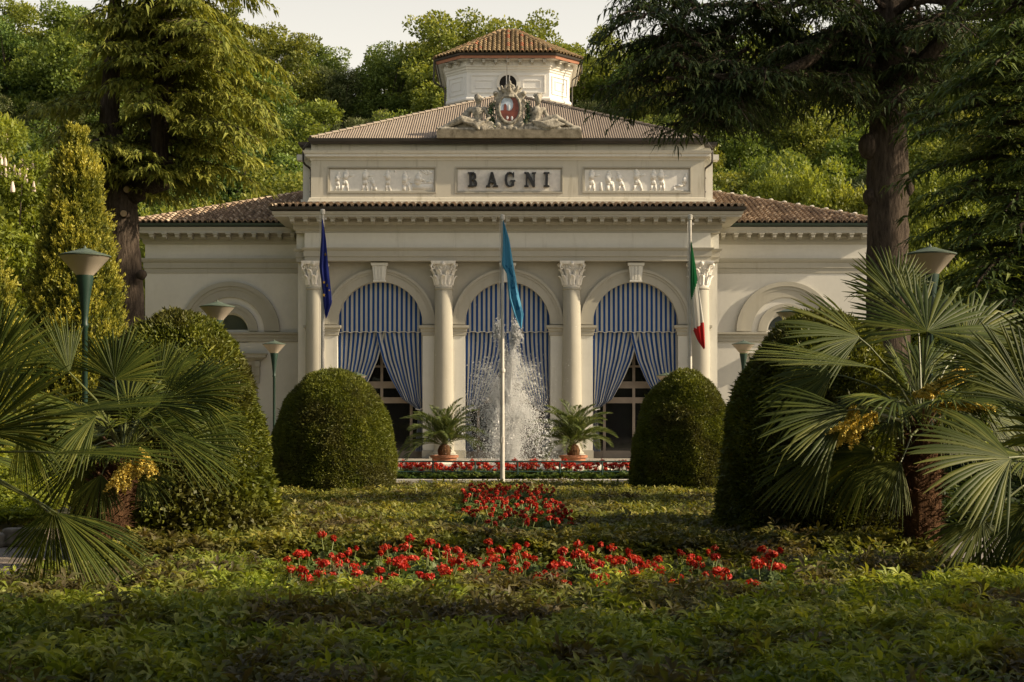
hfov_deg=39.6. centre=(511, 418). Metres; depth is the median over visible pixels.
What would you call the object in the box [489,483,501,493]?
red geranium
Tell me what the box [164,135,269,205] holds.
oak tree
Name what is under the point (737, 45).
oak tree
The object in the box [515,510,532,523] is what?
red geranium
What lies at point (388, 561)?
red geranium
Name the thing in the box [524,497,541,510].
red geranium
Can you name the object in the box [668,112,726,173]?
leafy tree
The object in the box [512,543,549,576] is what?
red geranium
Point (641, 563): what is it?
red geranium
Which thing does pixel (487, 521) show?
red geranium
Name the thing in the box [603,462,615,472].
red geranium
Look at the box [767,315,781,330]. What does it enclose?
lunette window
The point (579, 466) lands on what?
red geranium
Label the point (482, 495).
red geranium
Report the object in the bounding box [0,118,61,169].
leafy tree
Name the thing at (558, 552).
red geranium
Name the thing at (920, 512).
fan palm
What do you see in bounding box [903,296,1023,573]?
fan palm
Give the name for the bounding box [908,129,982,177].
leafy tree
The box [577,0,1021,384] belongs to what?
deodar cedar
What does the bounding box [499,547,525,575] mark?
red geranium
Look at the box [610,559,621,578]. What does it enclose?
red geranium
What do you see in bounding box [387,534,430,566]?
red geranium
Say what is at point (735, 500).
clipped dome shrub
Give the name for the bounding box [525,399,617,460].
potted palm
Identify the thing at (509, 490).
red geranium
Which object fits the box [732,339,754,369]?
garden lamp
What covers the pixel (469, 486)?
red geranium
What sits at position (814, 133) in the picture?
leafy tree
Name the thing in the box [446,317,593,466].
fountain water
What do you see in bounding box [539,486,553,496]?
red geranium
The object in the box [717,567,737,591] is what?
red geranium
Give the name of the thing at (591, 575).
red geranium
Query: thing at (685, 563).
red geranium
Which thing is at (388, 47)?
oak tree
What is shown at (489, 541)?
red geranium
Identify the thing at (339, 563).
red geranium
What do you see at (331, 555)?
red geranium
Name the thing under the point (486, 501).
red geranium
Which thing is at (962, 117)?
leafy tree
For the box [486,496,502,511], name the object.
red geranium
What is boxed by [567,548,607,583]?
red geranium
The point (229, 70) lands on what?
leafy tree
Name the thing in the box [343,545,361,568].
red geranium
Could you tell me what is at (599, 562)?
red geranium
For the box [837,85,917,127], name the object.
leafy tree
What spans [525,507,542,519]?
red geranium
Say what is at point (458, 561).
red geranium
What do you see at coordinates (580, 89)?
leafy tree
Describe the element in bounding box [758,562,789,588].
red geranium
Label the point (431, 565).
red geranium
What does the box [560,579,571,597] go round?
red geranium
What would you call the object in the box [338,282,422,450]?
striped curtain
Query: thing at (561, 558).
red geranium
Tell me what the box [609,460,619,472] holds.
red geranium
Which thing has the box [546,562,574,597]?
red geranium
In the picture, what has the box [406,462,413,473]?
red geranium
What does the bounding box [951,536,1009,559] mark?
path
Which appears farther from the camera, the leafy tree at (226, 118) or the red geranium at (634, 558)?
the leafy tree at (226, 118)
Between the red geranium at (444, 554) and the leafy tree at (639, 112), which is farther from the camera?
the leafy tree at (639, 112)
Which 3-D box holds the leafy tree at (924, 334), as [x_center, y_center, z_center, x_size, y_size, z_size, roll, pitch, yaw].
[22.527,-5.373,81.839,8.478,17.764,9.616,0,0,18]
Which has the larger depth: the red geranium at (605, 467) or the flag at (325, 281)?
the red geranium at (605, 467)
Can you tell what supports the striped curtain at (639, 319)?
hanging from the bath house
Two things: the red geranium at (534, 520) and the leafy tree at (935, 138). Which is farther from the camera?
the leafy tree at (935, 138)
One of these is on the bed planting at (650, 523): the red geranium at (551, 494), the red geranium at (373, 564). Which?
the red geranium at (551, 494)
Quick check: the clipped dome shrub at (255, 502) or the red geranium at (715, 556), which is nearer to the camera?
the red geranium at (715, 556)
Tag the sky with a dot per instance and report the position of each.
(353, 25)
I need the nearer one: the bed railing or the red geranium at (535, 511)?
the red geranium at (535, 511)
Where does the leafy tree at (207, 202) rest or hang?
on the ground
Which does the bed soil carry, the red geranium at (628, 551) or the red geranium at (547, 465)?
the red geranium at (628, 551)
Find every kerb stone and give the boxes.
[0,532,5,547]
[2,527,44,546]
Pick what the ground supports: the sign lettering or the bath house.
the bath house
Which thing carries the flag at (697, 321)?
attached to the flagpole at (689, 331)
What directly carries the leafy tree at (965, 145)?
on the ground
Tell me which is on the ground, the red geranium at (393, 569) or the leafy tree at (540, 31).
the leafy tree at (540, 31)
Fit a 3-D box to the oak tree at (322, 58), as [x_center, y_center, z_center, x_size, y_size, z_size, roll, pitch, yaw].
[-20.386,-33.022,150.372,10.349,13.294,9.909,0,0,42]
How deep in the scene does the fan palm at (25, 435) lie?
12.04 m
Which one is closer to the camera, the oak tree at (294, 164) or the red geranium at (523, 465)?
the red geranium at (523, 465)
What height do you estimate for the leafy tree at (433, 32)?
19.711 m
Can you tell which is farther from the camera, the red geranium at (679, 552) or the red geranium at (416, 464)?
the red geranium at (416, 464)
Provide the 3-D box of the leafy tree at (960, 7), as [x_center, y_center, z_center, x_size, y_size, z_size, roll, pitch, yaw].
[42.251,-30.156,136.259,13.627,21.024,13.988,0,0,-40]
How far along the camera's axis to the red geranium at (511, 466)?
39.69 m
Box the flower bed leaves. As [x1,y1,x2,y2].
[396,469,628,478]
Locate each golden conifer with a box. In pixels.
[0,254,39,449]
[17,119,129,447]
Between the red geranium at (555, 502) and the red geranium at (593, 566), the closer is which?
the red geranium at (593, 566)
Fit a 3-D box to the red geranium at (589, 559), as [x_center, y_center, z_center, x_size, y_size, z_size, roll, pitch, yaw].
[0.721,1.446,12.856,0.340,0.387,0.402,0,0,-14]
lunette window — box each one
[222,314,247,330]
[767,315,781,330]
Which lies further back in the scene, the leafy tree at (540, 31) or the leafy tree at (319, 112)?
the leafy tree at (540, 31)
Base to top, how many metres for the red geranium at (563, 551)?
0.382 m
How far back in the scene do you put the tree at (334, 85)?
135.86 m
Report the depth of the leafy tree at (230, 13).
147.35 m
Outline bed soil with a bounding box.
[20,573,994,681]
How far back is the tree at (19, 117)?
125.80 m
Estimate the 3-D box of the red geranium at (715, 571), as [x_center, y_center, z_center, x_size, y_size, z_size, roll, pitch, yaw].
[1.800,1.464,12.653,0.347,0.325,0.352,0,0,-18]
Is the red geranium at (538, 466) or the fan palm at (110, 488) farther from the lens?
the red geranium at (538, 466)
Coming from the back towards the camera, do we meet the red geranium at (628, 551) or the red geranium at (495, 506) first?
the red geranium at (495, 506)
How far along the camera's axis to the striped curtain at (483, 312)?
62.29 m
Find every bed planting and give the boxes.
[0,544,1023,681]
[88,477,939,573]
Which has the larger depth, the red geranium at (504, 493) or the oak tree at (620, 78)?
the oak tree at (620, 78)
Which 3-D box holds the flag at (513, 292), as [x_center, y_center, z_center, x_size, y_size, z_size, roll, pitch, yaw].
[0.025,-3.850,37.997,0.586,2.940,0.130,0,0,-4]
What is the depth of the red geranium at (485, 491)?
25.16 m
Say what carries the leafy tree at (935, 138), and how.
on the ground
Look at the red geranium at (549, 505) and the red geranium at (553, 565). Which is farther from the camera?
the red geranium at (549, 505)
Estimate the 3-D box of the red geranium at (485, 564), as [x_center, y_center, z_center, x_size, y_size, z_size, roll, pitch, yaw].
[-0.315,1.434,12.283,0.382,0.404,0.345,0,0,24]
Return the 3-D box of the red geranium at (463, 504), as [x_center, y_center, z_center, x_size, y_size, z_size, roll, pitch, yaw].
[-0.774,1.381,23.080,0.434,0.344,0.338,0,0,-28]
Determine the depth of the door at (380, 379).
62.95 m
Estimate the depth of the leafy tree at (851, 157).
106.67 m
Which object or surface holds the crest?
on the statue plinth
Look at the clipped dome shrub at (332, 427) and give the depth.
32.92 m
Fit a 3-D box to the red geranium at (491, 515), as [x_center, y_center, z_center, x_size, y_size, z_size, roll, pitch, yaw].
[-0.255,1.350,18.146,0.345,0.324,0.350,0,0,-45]
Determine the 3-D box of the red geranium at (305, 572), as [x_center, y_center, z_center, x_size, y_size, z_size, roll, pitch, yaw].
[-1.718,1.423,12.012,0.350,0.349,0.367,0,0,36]
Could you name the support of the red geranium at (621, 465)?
in the flower bed leaves
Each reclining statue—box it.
[437,94,494,129]
[523,92,580,129]
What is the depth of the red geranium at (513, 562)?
12.99 m
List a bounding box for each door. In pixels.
[368,352,422,457]
[466,349,549,457]
[594,351,650,457]
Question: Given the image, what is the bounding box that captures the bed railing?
[398,461,628,478]
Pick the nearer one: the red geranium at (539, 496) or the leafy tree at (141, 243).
the red geranium at (539, 496)
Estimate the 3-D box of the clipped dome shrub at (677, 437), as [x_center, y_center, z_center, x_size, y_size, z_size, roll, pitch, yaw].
[4.153,0.309,33.967,2.816,3.130,2.860,0,0,0]
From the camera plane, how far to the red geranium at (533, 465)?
39.50 m
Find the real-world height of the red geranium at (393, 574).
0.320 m
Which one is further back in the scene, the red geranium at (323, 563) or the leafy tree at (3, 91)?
the leafy tree at (3, 91)
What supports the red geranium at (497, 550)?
on the bed soil
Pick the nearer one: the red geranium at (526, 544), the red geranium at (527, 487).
the red geranium at (526, 544)
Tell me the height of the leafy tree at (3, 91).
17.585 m
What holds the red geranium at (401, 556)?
on the bed soil
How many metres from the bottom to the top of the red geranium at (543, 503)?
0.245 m
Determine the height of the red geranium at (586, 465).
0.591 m
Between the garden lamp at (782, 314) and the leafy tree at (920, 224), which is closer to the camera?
the garden lamp at (782, 314)
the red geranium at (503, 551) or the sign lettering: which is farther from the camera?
the sign lettering
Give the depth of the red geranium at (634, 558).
12.77 m
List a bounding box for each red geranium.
[275,556,300,583]
[284,549,319,576]
[296,565,314,587]
[297,568,311,587]
[298,560,328,583]
[304,550,319,560]
[305,559,338,589]
[307,530,344,567]
[323,552,349,582]
[328,552,341,569]
[341,569,362,582]
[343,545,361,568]
[344,558,370,578]
[357,545,389,576]
[374,566,384,591]
[379,557,409,582]
[380,556,398,575]
[384,543,397,569]
[384,554,417,582]
[386,572,398,582]
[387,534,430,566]
[393,558,419,584]
[400,459,410,472]
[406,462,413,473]
[406,538,441,579]
[406,555,419,568]
[407,462,420,473]
[415,571,422,579]
[421,462,431,478]
[422,572,434,582]
[424,562,458,578]
[430,462,440,478]
[434,546,463,567]
[435,543,456,568]
[435,546,469,578]
[438,556,464,583]
[447,462,458,478]
[452,493,475,510]
[454,460,462,473]
[456,465,472,478]
[457,563,469,570]
[458,553,482,575]
[459,488,478,504]
[459,506,483,520]
[459,509,482,524]
[461,483,477,497]
[464,460,472,472]
[465,496,484,513]
[474,561,490,587]
[475,493,492,504]
[475,538,508,570]
[476,462,490,473]
[477,489,487,499]
[480,545,504,572]
[481,506,497,519]
[482,557,504,574]
[484,519,497,528]
[485,496,500,506]
[485,512,507,527]
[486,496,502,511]
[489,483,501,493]
[490,487,505,497]
[493,462,507,478]
[493,504,506,515]
[496,490,511,501]
[496,499,519,515]
[496,548,530,574]
[497,496,524,509]
[498,561,541,582]
[499,510,515,526]
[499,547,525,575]
[504,508,514,519]
[504,541,529,562]
[506,464,515,473]
[508,484,517,493]
[509,490,526,504]
[509,514,529,530]
[509,559,526,573]
[511,457,524,470]
[512,462,527,473]
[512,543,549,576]
[513,499,532,511]
[514,485,528,499]
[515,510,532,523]
[518,499,537,513]
[522,517,539,529]
[523,485,534,497]
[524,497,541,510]
[525,458,539,472]
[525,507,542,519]
[527,556,548,575]
[530,513,540,524]
[532,490,549,505]
[533,560,557,590]
[534,460,548,472]
[537,510,564,528]
[538,503,555,519]
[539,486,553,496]
[540,516,560,529]
[541,498,554,507]
[542,490,558,500]
[544,459,555,473]
[544,498,573,516]
[545,508,559,522]
[546,503,567,522]
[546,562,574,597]
[552,560,574,585]
[555,548,573,562]
[557,546,567,569]
[558,556,575,579]
[559,552,587,568]
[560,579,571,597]
[561,457,572,478]
[562,509,572,521]
[563,462,575,478]
[566,516,575,529]
[567,539,594,575]
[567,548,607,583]
[574,463,585,472]
[582,460,592,472]
[584,556,603,579]
[588,559,617,584]
[589,460,600,472]
[589,572,602,586]
[591,542,618,565]
[591,564,612,585]
[594,458,606,472]
[599,463,609,473]
[600,555,631,572]
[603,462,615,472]
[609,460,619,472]
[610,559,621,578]
[615,463,626,470]
[617,555,653,595]
[625,548,647,570]
[625,553,651,577]
[637,560,644,568]
[641,562,657,572]
[645,559,657,567]
[653,556,670,582]
[667,574,683,598]
[673,549,688,564]
[675,561,704,577]
[677,553,697,572]
[677,555,705,582]
[693,553,729,575]
[700,544,722,567]
[705,566,723,584]
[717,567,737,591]
[736,550,789,585]
[746,579,759,586]
[751,545,786,578]
[752,547,785,581]
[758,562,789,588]
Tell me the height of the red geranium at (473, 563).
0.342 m
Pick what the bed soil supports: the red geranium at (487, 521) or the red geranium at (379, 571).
the red geranium at (379, 571)
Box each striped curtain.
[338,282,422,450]
[465,282,549,450]
[593,282,676,450]
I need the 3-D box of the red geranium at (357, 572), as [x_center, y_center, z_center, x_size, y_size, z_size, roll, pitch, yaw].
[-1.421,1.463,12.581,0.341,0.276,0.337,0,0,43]
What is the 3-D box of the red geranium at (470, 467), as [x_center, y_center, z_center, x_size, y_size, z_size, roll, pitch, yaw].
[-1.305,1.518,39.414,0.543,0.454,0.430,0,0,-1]
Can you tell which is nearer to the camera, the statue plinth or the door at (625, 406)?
the statue plinth
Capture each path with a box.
[0,529,73,574]
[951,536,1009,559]
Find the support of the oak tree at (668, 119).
on the ground
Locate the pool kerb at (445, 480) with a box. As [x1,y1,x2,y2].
[396,479,626,482]
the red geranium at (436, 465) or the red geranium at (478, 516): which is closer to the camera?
the red geranium at (478, 516)
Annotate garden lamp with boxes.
[58,246,110,412]
[199,300,234,323]
[262,340,285,428]
[656,372,668,380]
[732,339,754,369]
[776,306,797,319]
[903,244,956,424]
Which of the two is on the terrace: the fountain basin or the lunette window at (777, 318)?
the fountain basin
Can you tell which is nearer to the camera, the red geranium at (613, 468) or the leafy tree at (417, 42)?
the red geranium at (613, 468)
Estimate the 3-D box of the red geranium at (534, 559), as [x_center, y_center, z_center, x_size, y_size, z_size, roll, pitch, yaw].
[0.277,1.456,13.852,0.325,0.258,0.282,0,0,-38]
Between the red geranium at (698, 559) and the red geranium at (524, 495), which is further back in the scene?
the red geranium at (524, 495)
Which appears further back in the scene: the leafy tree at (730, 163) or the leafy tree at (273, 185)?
the leafy tree at (730, 163)
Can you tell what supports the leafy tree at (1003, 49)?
on the ground
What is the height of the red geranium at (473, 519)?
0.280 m
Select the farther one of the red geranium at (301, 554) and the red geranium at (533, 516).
the red geranium at (533, 516)
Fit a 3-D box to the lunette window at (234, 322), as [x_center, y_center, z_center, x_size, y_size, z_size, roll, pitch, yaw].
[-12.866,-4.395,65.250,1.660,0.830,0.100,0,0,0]
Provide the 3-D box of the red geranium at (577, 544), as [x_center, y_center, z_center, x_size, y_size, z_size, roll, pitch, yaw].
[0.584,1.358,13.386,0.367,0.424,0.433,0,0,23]
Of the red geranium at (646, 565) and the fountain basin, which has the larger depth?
the fountain basin
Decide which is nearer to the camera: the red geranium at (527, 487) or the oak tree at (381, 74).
the red geranium at (527, 487)
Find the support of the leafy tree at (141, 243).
on the ground
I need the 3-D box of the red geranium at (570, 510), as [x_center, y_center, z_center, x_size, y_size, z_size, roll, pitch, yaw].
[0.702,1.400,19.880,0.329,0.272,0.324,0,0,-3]
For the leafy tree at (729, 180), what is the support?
on the ground
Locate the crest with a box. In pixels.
[485,80,531,128]
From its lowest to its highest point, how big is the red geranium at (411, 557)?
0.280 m
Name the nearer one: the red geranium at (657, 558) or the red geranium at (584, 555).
the red geranium at (657, 558)
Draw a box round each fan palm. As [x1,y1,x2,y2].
[0,298,197,589]
[16,311,251,560]
[744,245,1023,560]
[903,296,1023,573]
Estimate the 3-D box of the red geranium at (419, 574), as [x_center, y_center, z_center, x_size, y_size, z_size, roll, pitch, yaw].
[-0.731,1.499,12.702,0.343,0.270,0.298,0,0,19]
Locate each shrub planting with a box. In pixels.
[0,446,75,526]
[941,449,1023,526]
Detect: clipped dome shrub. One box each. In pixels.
[65,305,289,545]
[269,365,398,492]
[627,367,725,489]
[711,307,913,533]
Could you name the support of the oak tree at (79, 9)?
on the ground
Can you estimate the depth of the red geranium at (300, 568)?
12.38 m
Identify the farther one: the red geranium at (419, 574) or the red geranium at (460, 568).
the red geranium at (460, 568)
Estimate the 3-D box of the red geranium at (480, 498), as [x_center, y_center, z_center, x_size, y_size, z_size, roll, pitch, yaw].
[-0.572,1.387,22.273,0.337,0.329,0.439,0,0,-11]
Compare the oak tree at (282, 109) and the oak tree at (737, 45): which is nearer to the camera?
the oak tree at (282, 109)
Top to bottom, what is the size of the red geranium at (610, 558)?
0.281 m
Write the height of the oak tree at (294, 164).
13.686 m
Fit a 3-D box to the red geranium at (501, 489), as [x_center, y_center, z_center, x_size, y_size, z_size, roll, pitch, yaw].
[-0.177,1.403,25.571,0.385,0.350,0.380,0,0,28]
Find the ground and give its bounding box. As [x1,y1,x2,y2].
[0,413,1021,561]
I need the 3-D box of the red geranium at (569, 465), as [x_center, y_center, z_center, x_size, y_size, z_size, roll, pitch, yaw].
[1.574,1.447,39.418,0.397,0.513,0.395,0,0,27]
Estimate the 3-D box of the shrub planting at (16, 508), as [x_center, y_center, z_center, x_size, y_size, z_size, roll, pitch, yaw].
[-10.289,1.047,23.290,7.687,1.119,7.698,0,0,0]
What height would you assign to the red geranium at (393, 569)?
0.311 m
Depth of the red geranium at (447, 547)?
13.97 m
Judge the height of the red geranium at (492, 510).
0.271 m
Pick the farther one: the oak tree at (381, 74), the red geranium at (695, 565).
the oak tree at (381, 74)
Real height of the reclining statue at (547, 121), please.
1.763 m
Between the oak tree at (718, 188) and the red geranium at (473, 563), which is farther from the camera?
the oak tree at (718, 188)
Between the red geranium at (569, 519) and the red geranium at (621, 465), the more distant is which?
the red geranium at (621, 465)
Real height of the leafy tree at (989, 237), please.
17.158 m
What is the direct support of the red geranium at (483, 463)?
on the flower bed leaves
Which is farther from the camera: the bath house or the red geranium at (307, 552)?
the bath house
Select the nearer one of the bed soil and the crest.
the bed soil
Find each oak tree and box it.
[0,15,63,116]
[25,4,95,66]
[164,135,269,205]
[227,152,302,201]
[234,63,312,148]
[285,42,354,128]
[337,44,427,126]
[341,40,434,115]
[586,35,666,119]
[621,96,738,170]
[661,47,765,72]
[713,184,760,196]
[729,29,760,48]
[734,150,835,194]
[793,98,854,148]
[813,20,907,120]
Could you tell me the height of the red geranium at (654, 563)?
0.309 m
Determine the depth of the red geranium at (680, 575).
11.85 m
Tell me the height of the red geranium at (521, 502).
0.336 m
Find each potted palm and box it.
[398,397,486,462]
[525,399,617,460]
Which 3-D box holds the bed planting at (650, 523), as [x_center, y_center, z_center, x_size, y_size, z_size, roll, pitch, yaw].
[-0.008,1.580,26.039,12.089,0.764,21.003,0,0,0]
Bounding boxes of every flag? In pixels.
[319,220,331,317]
[502,220,523,327]
[690,242,704,348]
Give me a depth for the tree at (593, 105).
123.91 m
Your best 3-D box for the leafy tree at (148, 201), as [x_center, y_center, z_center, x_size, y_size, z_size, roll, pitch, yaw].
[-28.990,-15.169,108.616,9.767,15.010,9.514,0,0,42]
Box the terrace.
[397,458,629,470]
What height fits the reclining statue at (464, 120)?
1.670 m
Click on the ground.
(4, 525)
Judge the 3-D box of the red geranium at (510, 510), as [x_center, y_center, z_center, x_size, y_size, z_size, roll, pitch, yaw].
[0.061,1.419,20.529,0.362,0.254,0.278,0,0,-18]
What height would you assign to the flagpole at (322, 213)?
7.361 m
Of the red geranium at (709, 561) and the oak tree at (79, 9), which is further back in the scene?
the oak tree at (79, 9)
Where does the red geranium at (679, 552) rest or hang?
on the bed soil
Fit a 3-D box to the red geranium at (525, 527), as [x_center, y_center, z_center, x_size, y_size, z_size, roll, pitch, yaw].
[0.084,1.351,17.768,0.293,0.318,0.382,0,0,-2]
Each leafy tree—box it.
[0,0,58,61]
[0,0,149,127]
[0,25,26,105]
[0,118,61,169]
[0,194,23,296]
[41,46,150,136]
[55,2,187,104]
[94,116,180,209]
[138,188,209,251]
[138,203,174,315]
[142,8,249,131]
[168,82,273,196]
[174,197,225,210]
[187,1,271,51]
[229,161,302,201]
[237,98,353,191]
[239,178,298,199]
[245,21,342,127]
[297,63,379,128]
[371,109,405,121]
[383,109,411,120]
[387,30,469,97]
[395,65,446,115]
[396,6,486,111]
[452,8,571,104]
[564,38,626,112]
[577,24,638,98]
[613,63,729,159]
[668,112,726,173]
[698,95,824,186]
[713,129,813,189]
[713,170,755,195]
[742,18,813,97]
[744,150,855,208]
[748,89,856,185]
[793,110,931,184]
[797,181,922,285]
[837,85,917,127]
[854,183,959,399]
[861,124,944,163]
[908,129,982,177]
[908,163,1019,444]
[915,109,1023,186]
[921,64,1022,151]
[924,5,1019,82]
[930,165,1023,411]
[975,34,1022,78]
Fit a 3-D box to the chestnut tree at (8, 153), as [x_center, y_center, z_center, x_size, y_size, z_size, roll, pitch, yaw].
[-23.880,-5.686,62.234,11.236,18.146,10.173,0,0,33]
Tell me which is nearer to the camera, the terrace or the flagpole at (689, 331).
the flagpole at (689, 331)
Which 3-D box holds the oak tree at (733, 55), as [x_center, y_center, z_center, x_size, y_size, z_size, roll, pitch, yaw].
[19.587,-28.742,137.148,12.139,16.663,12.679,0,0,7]
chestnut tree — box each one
[0,111,48,271]
[0,115,52,375]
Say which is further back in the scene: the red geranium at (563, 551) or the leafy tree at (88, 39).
the leafy tree at (88, 39)
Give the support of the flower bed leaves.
on the ground
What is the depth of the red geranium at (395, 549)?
14.27 m
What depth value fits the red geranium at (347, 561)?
12.91 m
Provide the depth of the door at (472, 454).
62.95 m
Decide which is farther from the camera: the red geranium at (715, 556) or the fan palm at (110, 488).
the fan palm at (110, 488)
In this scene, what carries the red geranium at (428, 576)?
on the bed soil
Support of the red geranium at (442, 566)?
on the bed soil
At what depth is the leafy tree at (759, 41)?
136.76 m
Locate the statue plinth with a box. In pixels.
[437,129,581,138]
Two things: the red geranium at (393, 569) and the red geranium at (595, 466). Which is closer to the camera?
the red geranium at (393, 569)
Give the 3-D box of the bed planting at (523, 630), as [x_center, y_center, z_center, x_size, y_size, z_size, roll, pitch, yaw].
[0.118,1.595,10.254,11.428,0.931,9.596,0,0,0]
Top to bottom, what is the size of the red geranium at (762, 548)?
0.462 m
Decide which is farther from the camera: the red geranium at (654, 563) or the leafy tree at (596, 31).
the leafy tree at (596, 31)
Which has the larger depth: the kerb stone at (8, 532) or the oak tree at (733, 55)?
the oak tree at (733, 55)
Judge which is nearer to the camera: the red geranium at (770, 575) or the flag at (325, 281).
the red geranium at (770, 575)
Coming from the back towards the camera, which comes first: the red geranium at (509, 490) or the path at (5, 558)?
the red geranium at (509, 490)
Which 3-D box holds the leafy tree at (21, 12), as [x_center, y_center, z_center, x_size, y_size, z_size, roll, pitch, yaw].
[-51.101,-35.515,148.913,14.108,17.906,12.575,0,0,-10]
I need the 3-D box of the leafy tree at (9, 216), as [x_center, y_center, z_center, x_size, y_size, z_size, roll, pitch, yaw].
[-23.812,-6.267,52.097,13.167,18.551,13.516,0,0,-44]
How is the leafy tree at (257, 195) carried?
on the ground
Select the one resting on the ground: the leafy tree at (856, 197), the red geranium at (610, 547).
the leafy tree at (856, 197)
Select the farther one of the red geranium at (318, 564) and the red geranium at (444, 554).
the red geranium at (444, 554)
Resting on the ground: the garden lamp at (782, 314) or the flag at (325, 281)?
the garden lamp at (782, 314)
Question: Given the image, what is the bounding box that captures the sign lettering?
[468,172,548,186]
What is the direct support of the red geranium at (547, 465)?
in the flower bed leaves
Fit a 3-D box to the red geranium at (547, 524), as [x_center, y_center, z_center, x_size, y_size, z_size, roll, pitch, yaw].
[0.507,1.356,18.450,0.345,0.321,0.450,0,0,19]
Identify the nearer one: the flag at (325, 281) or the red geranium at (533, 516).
the red geranium at (533, 516)
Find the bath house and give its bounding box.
[138,28,867,458]
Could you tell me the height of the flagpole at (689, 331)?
7.218 m
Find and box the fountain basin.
[400,460,611,478]
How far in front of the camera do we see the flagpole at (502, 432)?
38.06 m
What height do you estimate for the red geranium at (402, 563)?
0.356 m
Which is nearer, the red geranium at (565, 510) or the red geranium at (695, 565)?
the red geranium at (695, 565)
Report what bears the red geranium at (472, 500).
on the bed planting at (650, 523)
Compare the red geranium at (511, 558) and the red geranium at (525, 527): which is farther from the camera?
the red geranium at (525, 527)
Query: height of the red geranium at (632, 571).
0.421 m
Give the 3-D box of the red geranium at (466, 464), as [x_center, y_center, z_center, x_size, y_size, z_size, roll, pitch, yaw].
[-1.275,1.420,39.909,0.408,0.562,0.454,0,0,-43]
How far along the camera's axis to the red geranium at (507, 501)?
22.60 m
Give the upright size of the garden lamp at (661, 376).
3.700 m
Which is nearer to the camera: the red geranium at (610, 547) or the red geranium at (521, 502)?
the red geranium at (610, 547)
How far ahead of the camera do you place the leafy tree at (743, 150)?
104.71 m
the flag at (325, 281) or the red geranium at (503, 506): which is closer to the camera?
the red geranium at (503, 506)
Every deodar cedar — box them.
[21,0,301,329]
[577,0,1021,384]
[879,0,1023,471]
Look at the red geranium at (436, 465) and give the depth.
39.52 m
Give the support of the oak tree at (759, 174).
on the ground
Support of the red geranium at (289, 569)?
on the bed soil
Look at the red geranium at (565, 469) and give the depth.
39.55 m
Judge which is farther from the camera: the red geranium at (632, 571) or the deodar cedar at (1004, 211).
the deodar cedar at (1004, 211)
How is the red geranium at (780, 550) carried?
on the bed soil
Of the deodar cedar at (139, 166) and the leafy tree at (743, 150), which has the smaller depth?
the deodar cedar at (139, 166)
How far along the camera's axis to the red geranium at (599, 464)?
40.07 m
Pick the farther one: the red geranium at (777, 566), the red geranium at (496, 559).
the red geranium at (496, 559)
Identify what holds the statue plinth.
on the bath house
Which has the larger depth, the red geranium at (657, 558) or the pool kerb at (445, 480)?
the pool kerb at (445, 480)
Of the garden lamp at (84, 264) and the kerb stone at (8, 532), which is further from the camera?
the garden lamp at (84, 264)
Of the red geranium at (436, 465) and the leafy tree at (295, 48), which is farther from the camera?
the leafy tree at (295, 48)
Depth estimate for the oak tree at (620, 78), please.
134.11 m
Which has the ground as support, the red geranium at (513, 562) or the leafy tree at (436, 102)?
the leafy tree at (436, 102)
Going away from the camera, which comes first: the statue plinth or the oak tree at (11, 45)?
the statue plinth
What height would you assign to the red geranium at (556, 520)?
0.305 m
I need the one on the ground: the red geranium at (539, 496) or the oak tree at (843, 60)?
the oak tree at (843, 60)
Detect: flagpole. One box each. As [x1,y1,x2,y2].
[320,209,325,369]
[500,214,505,481]
[687,214,693,368]
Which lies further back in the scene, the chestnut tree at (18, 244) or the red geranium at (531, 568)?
the chestnut tree at (18, 244)
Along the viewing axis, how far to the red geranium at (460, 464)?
39.63 m
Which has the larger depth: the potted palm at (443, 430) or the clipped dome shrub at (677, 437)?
the potted palm at (443, 430)
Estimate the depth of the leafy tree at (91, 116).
124.13 m
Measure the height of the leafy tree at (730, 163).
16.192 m
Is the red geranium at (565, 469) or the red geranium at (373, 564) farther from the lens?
the red geranium at (565, 469)
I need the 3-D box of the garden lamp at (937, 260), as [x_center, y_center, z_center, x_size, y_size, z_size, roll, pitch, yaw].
[6.759,-0.535,22.989,0.836,4.570,0.836,0,0,0]
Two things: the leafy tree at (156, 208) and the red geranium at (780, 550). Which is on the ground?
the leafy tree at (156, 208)
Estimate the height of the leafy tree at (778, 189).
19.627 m
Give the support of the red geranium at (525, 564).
on the bed soil
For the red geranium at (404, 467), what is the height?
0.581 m
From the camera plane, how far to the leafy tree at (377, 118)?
117.16 m
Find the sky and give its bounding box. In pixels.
[0,0,991,89]
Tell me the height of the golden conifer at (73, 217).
9.392 m
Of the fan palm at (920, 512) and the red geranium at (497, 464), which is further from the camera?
the red geranium at (497, 464)
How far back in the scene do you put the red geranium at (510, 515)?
19.09 m
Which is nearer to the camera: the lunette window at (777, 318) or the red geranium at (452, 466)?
the red geranium at (452, 466)
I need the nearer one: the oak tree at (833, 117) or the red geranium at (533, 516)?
the red geranium at (533, 516)

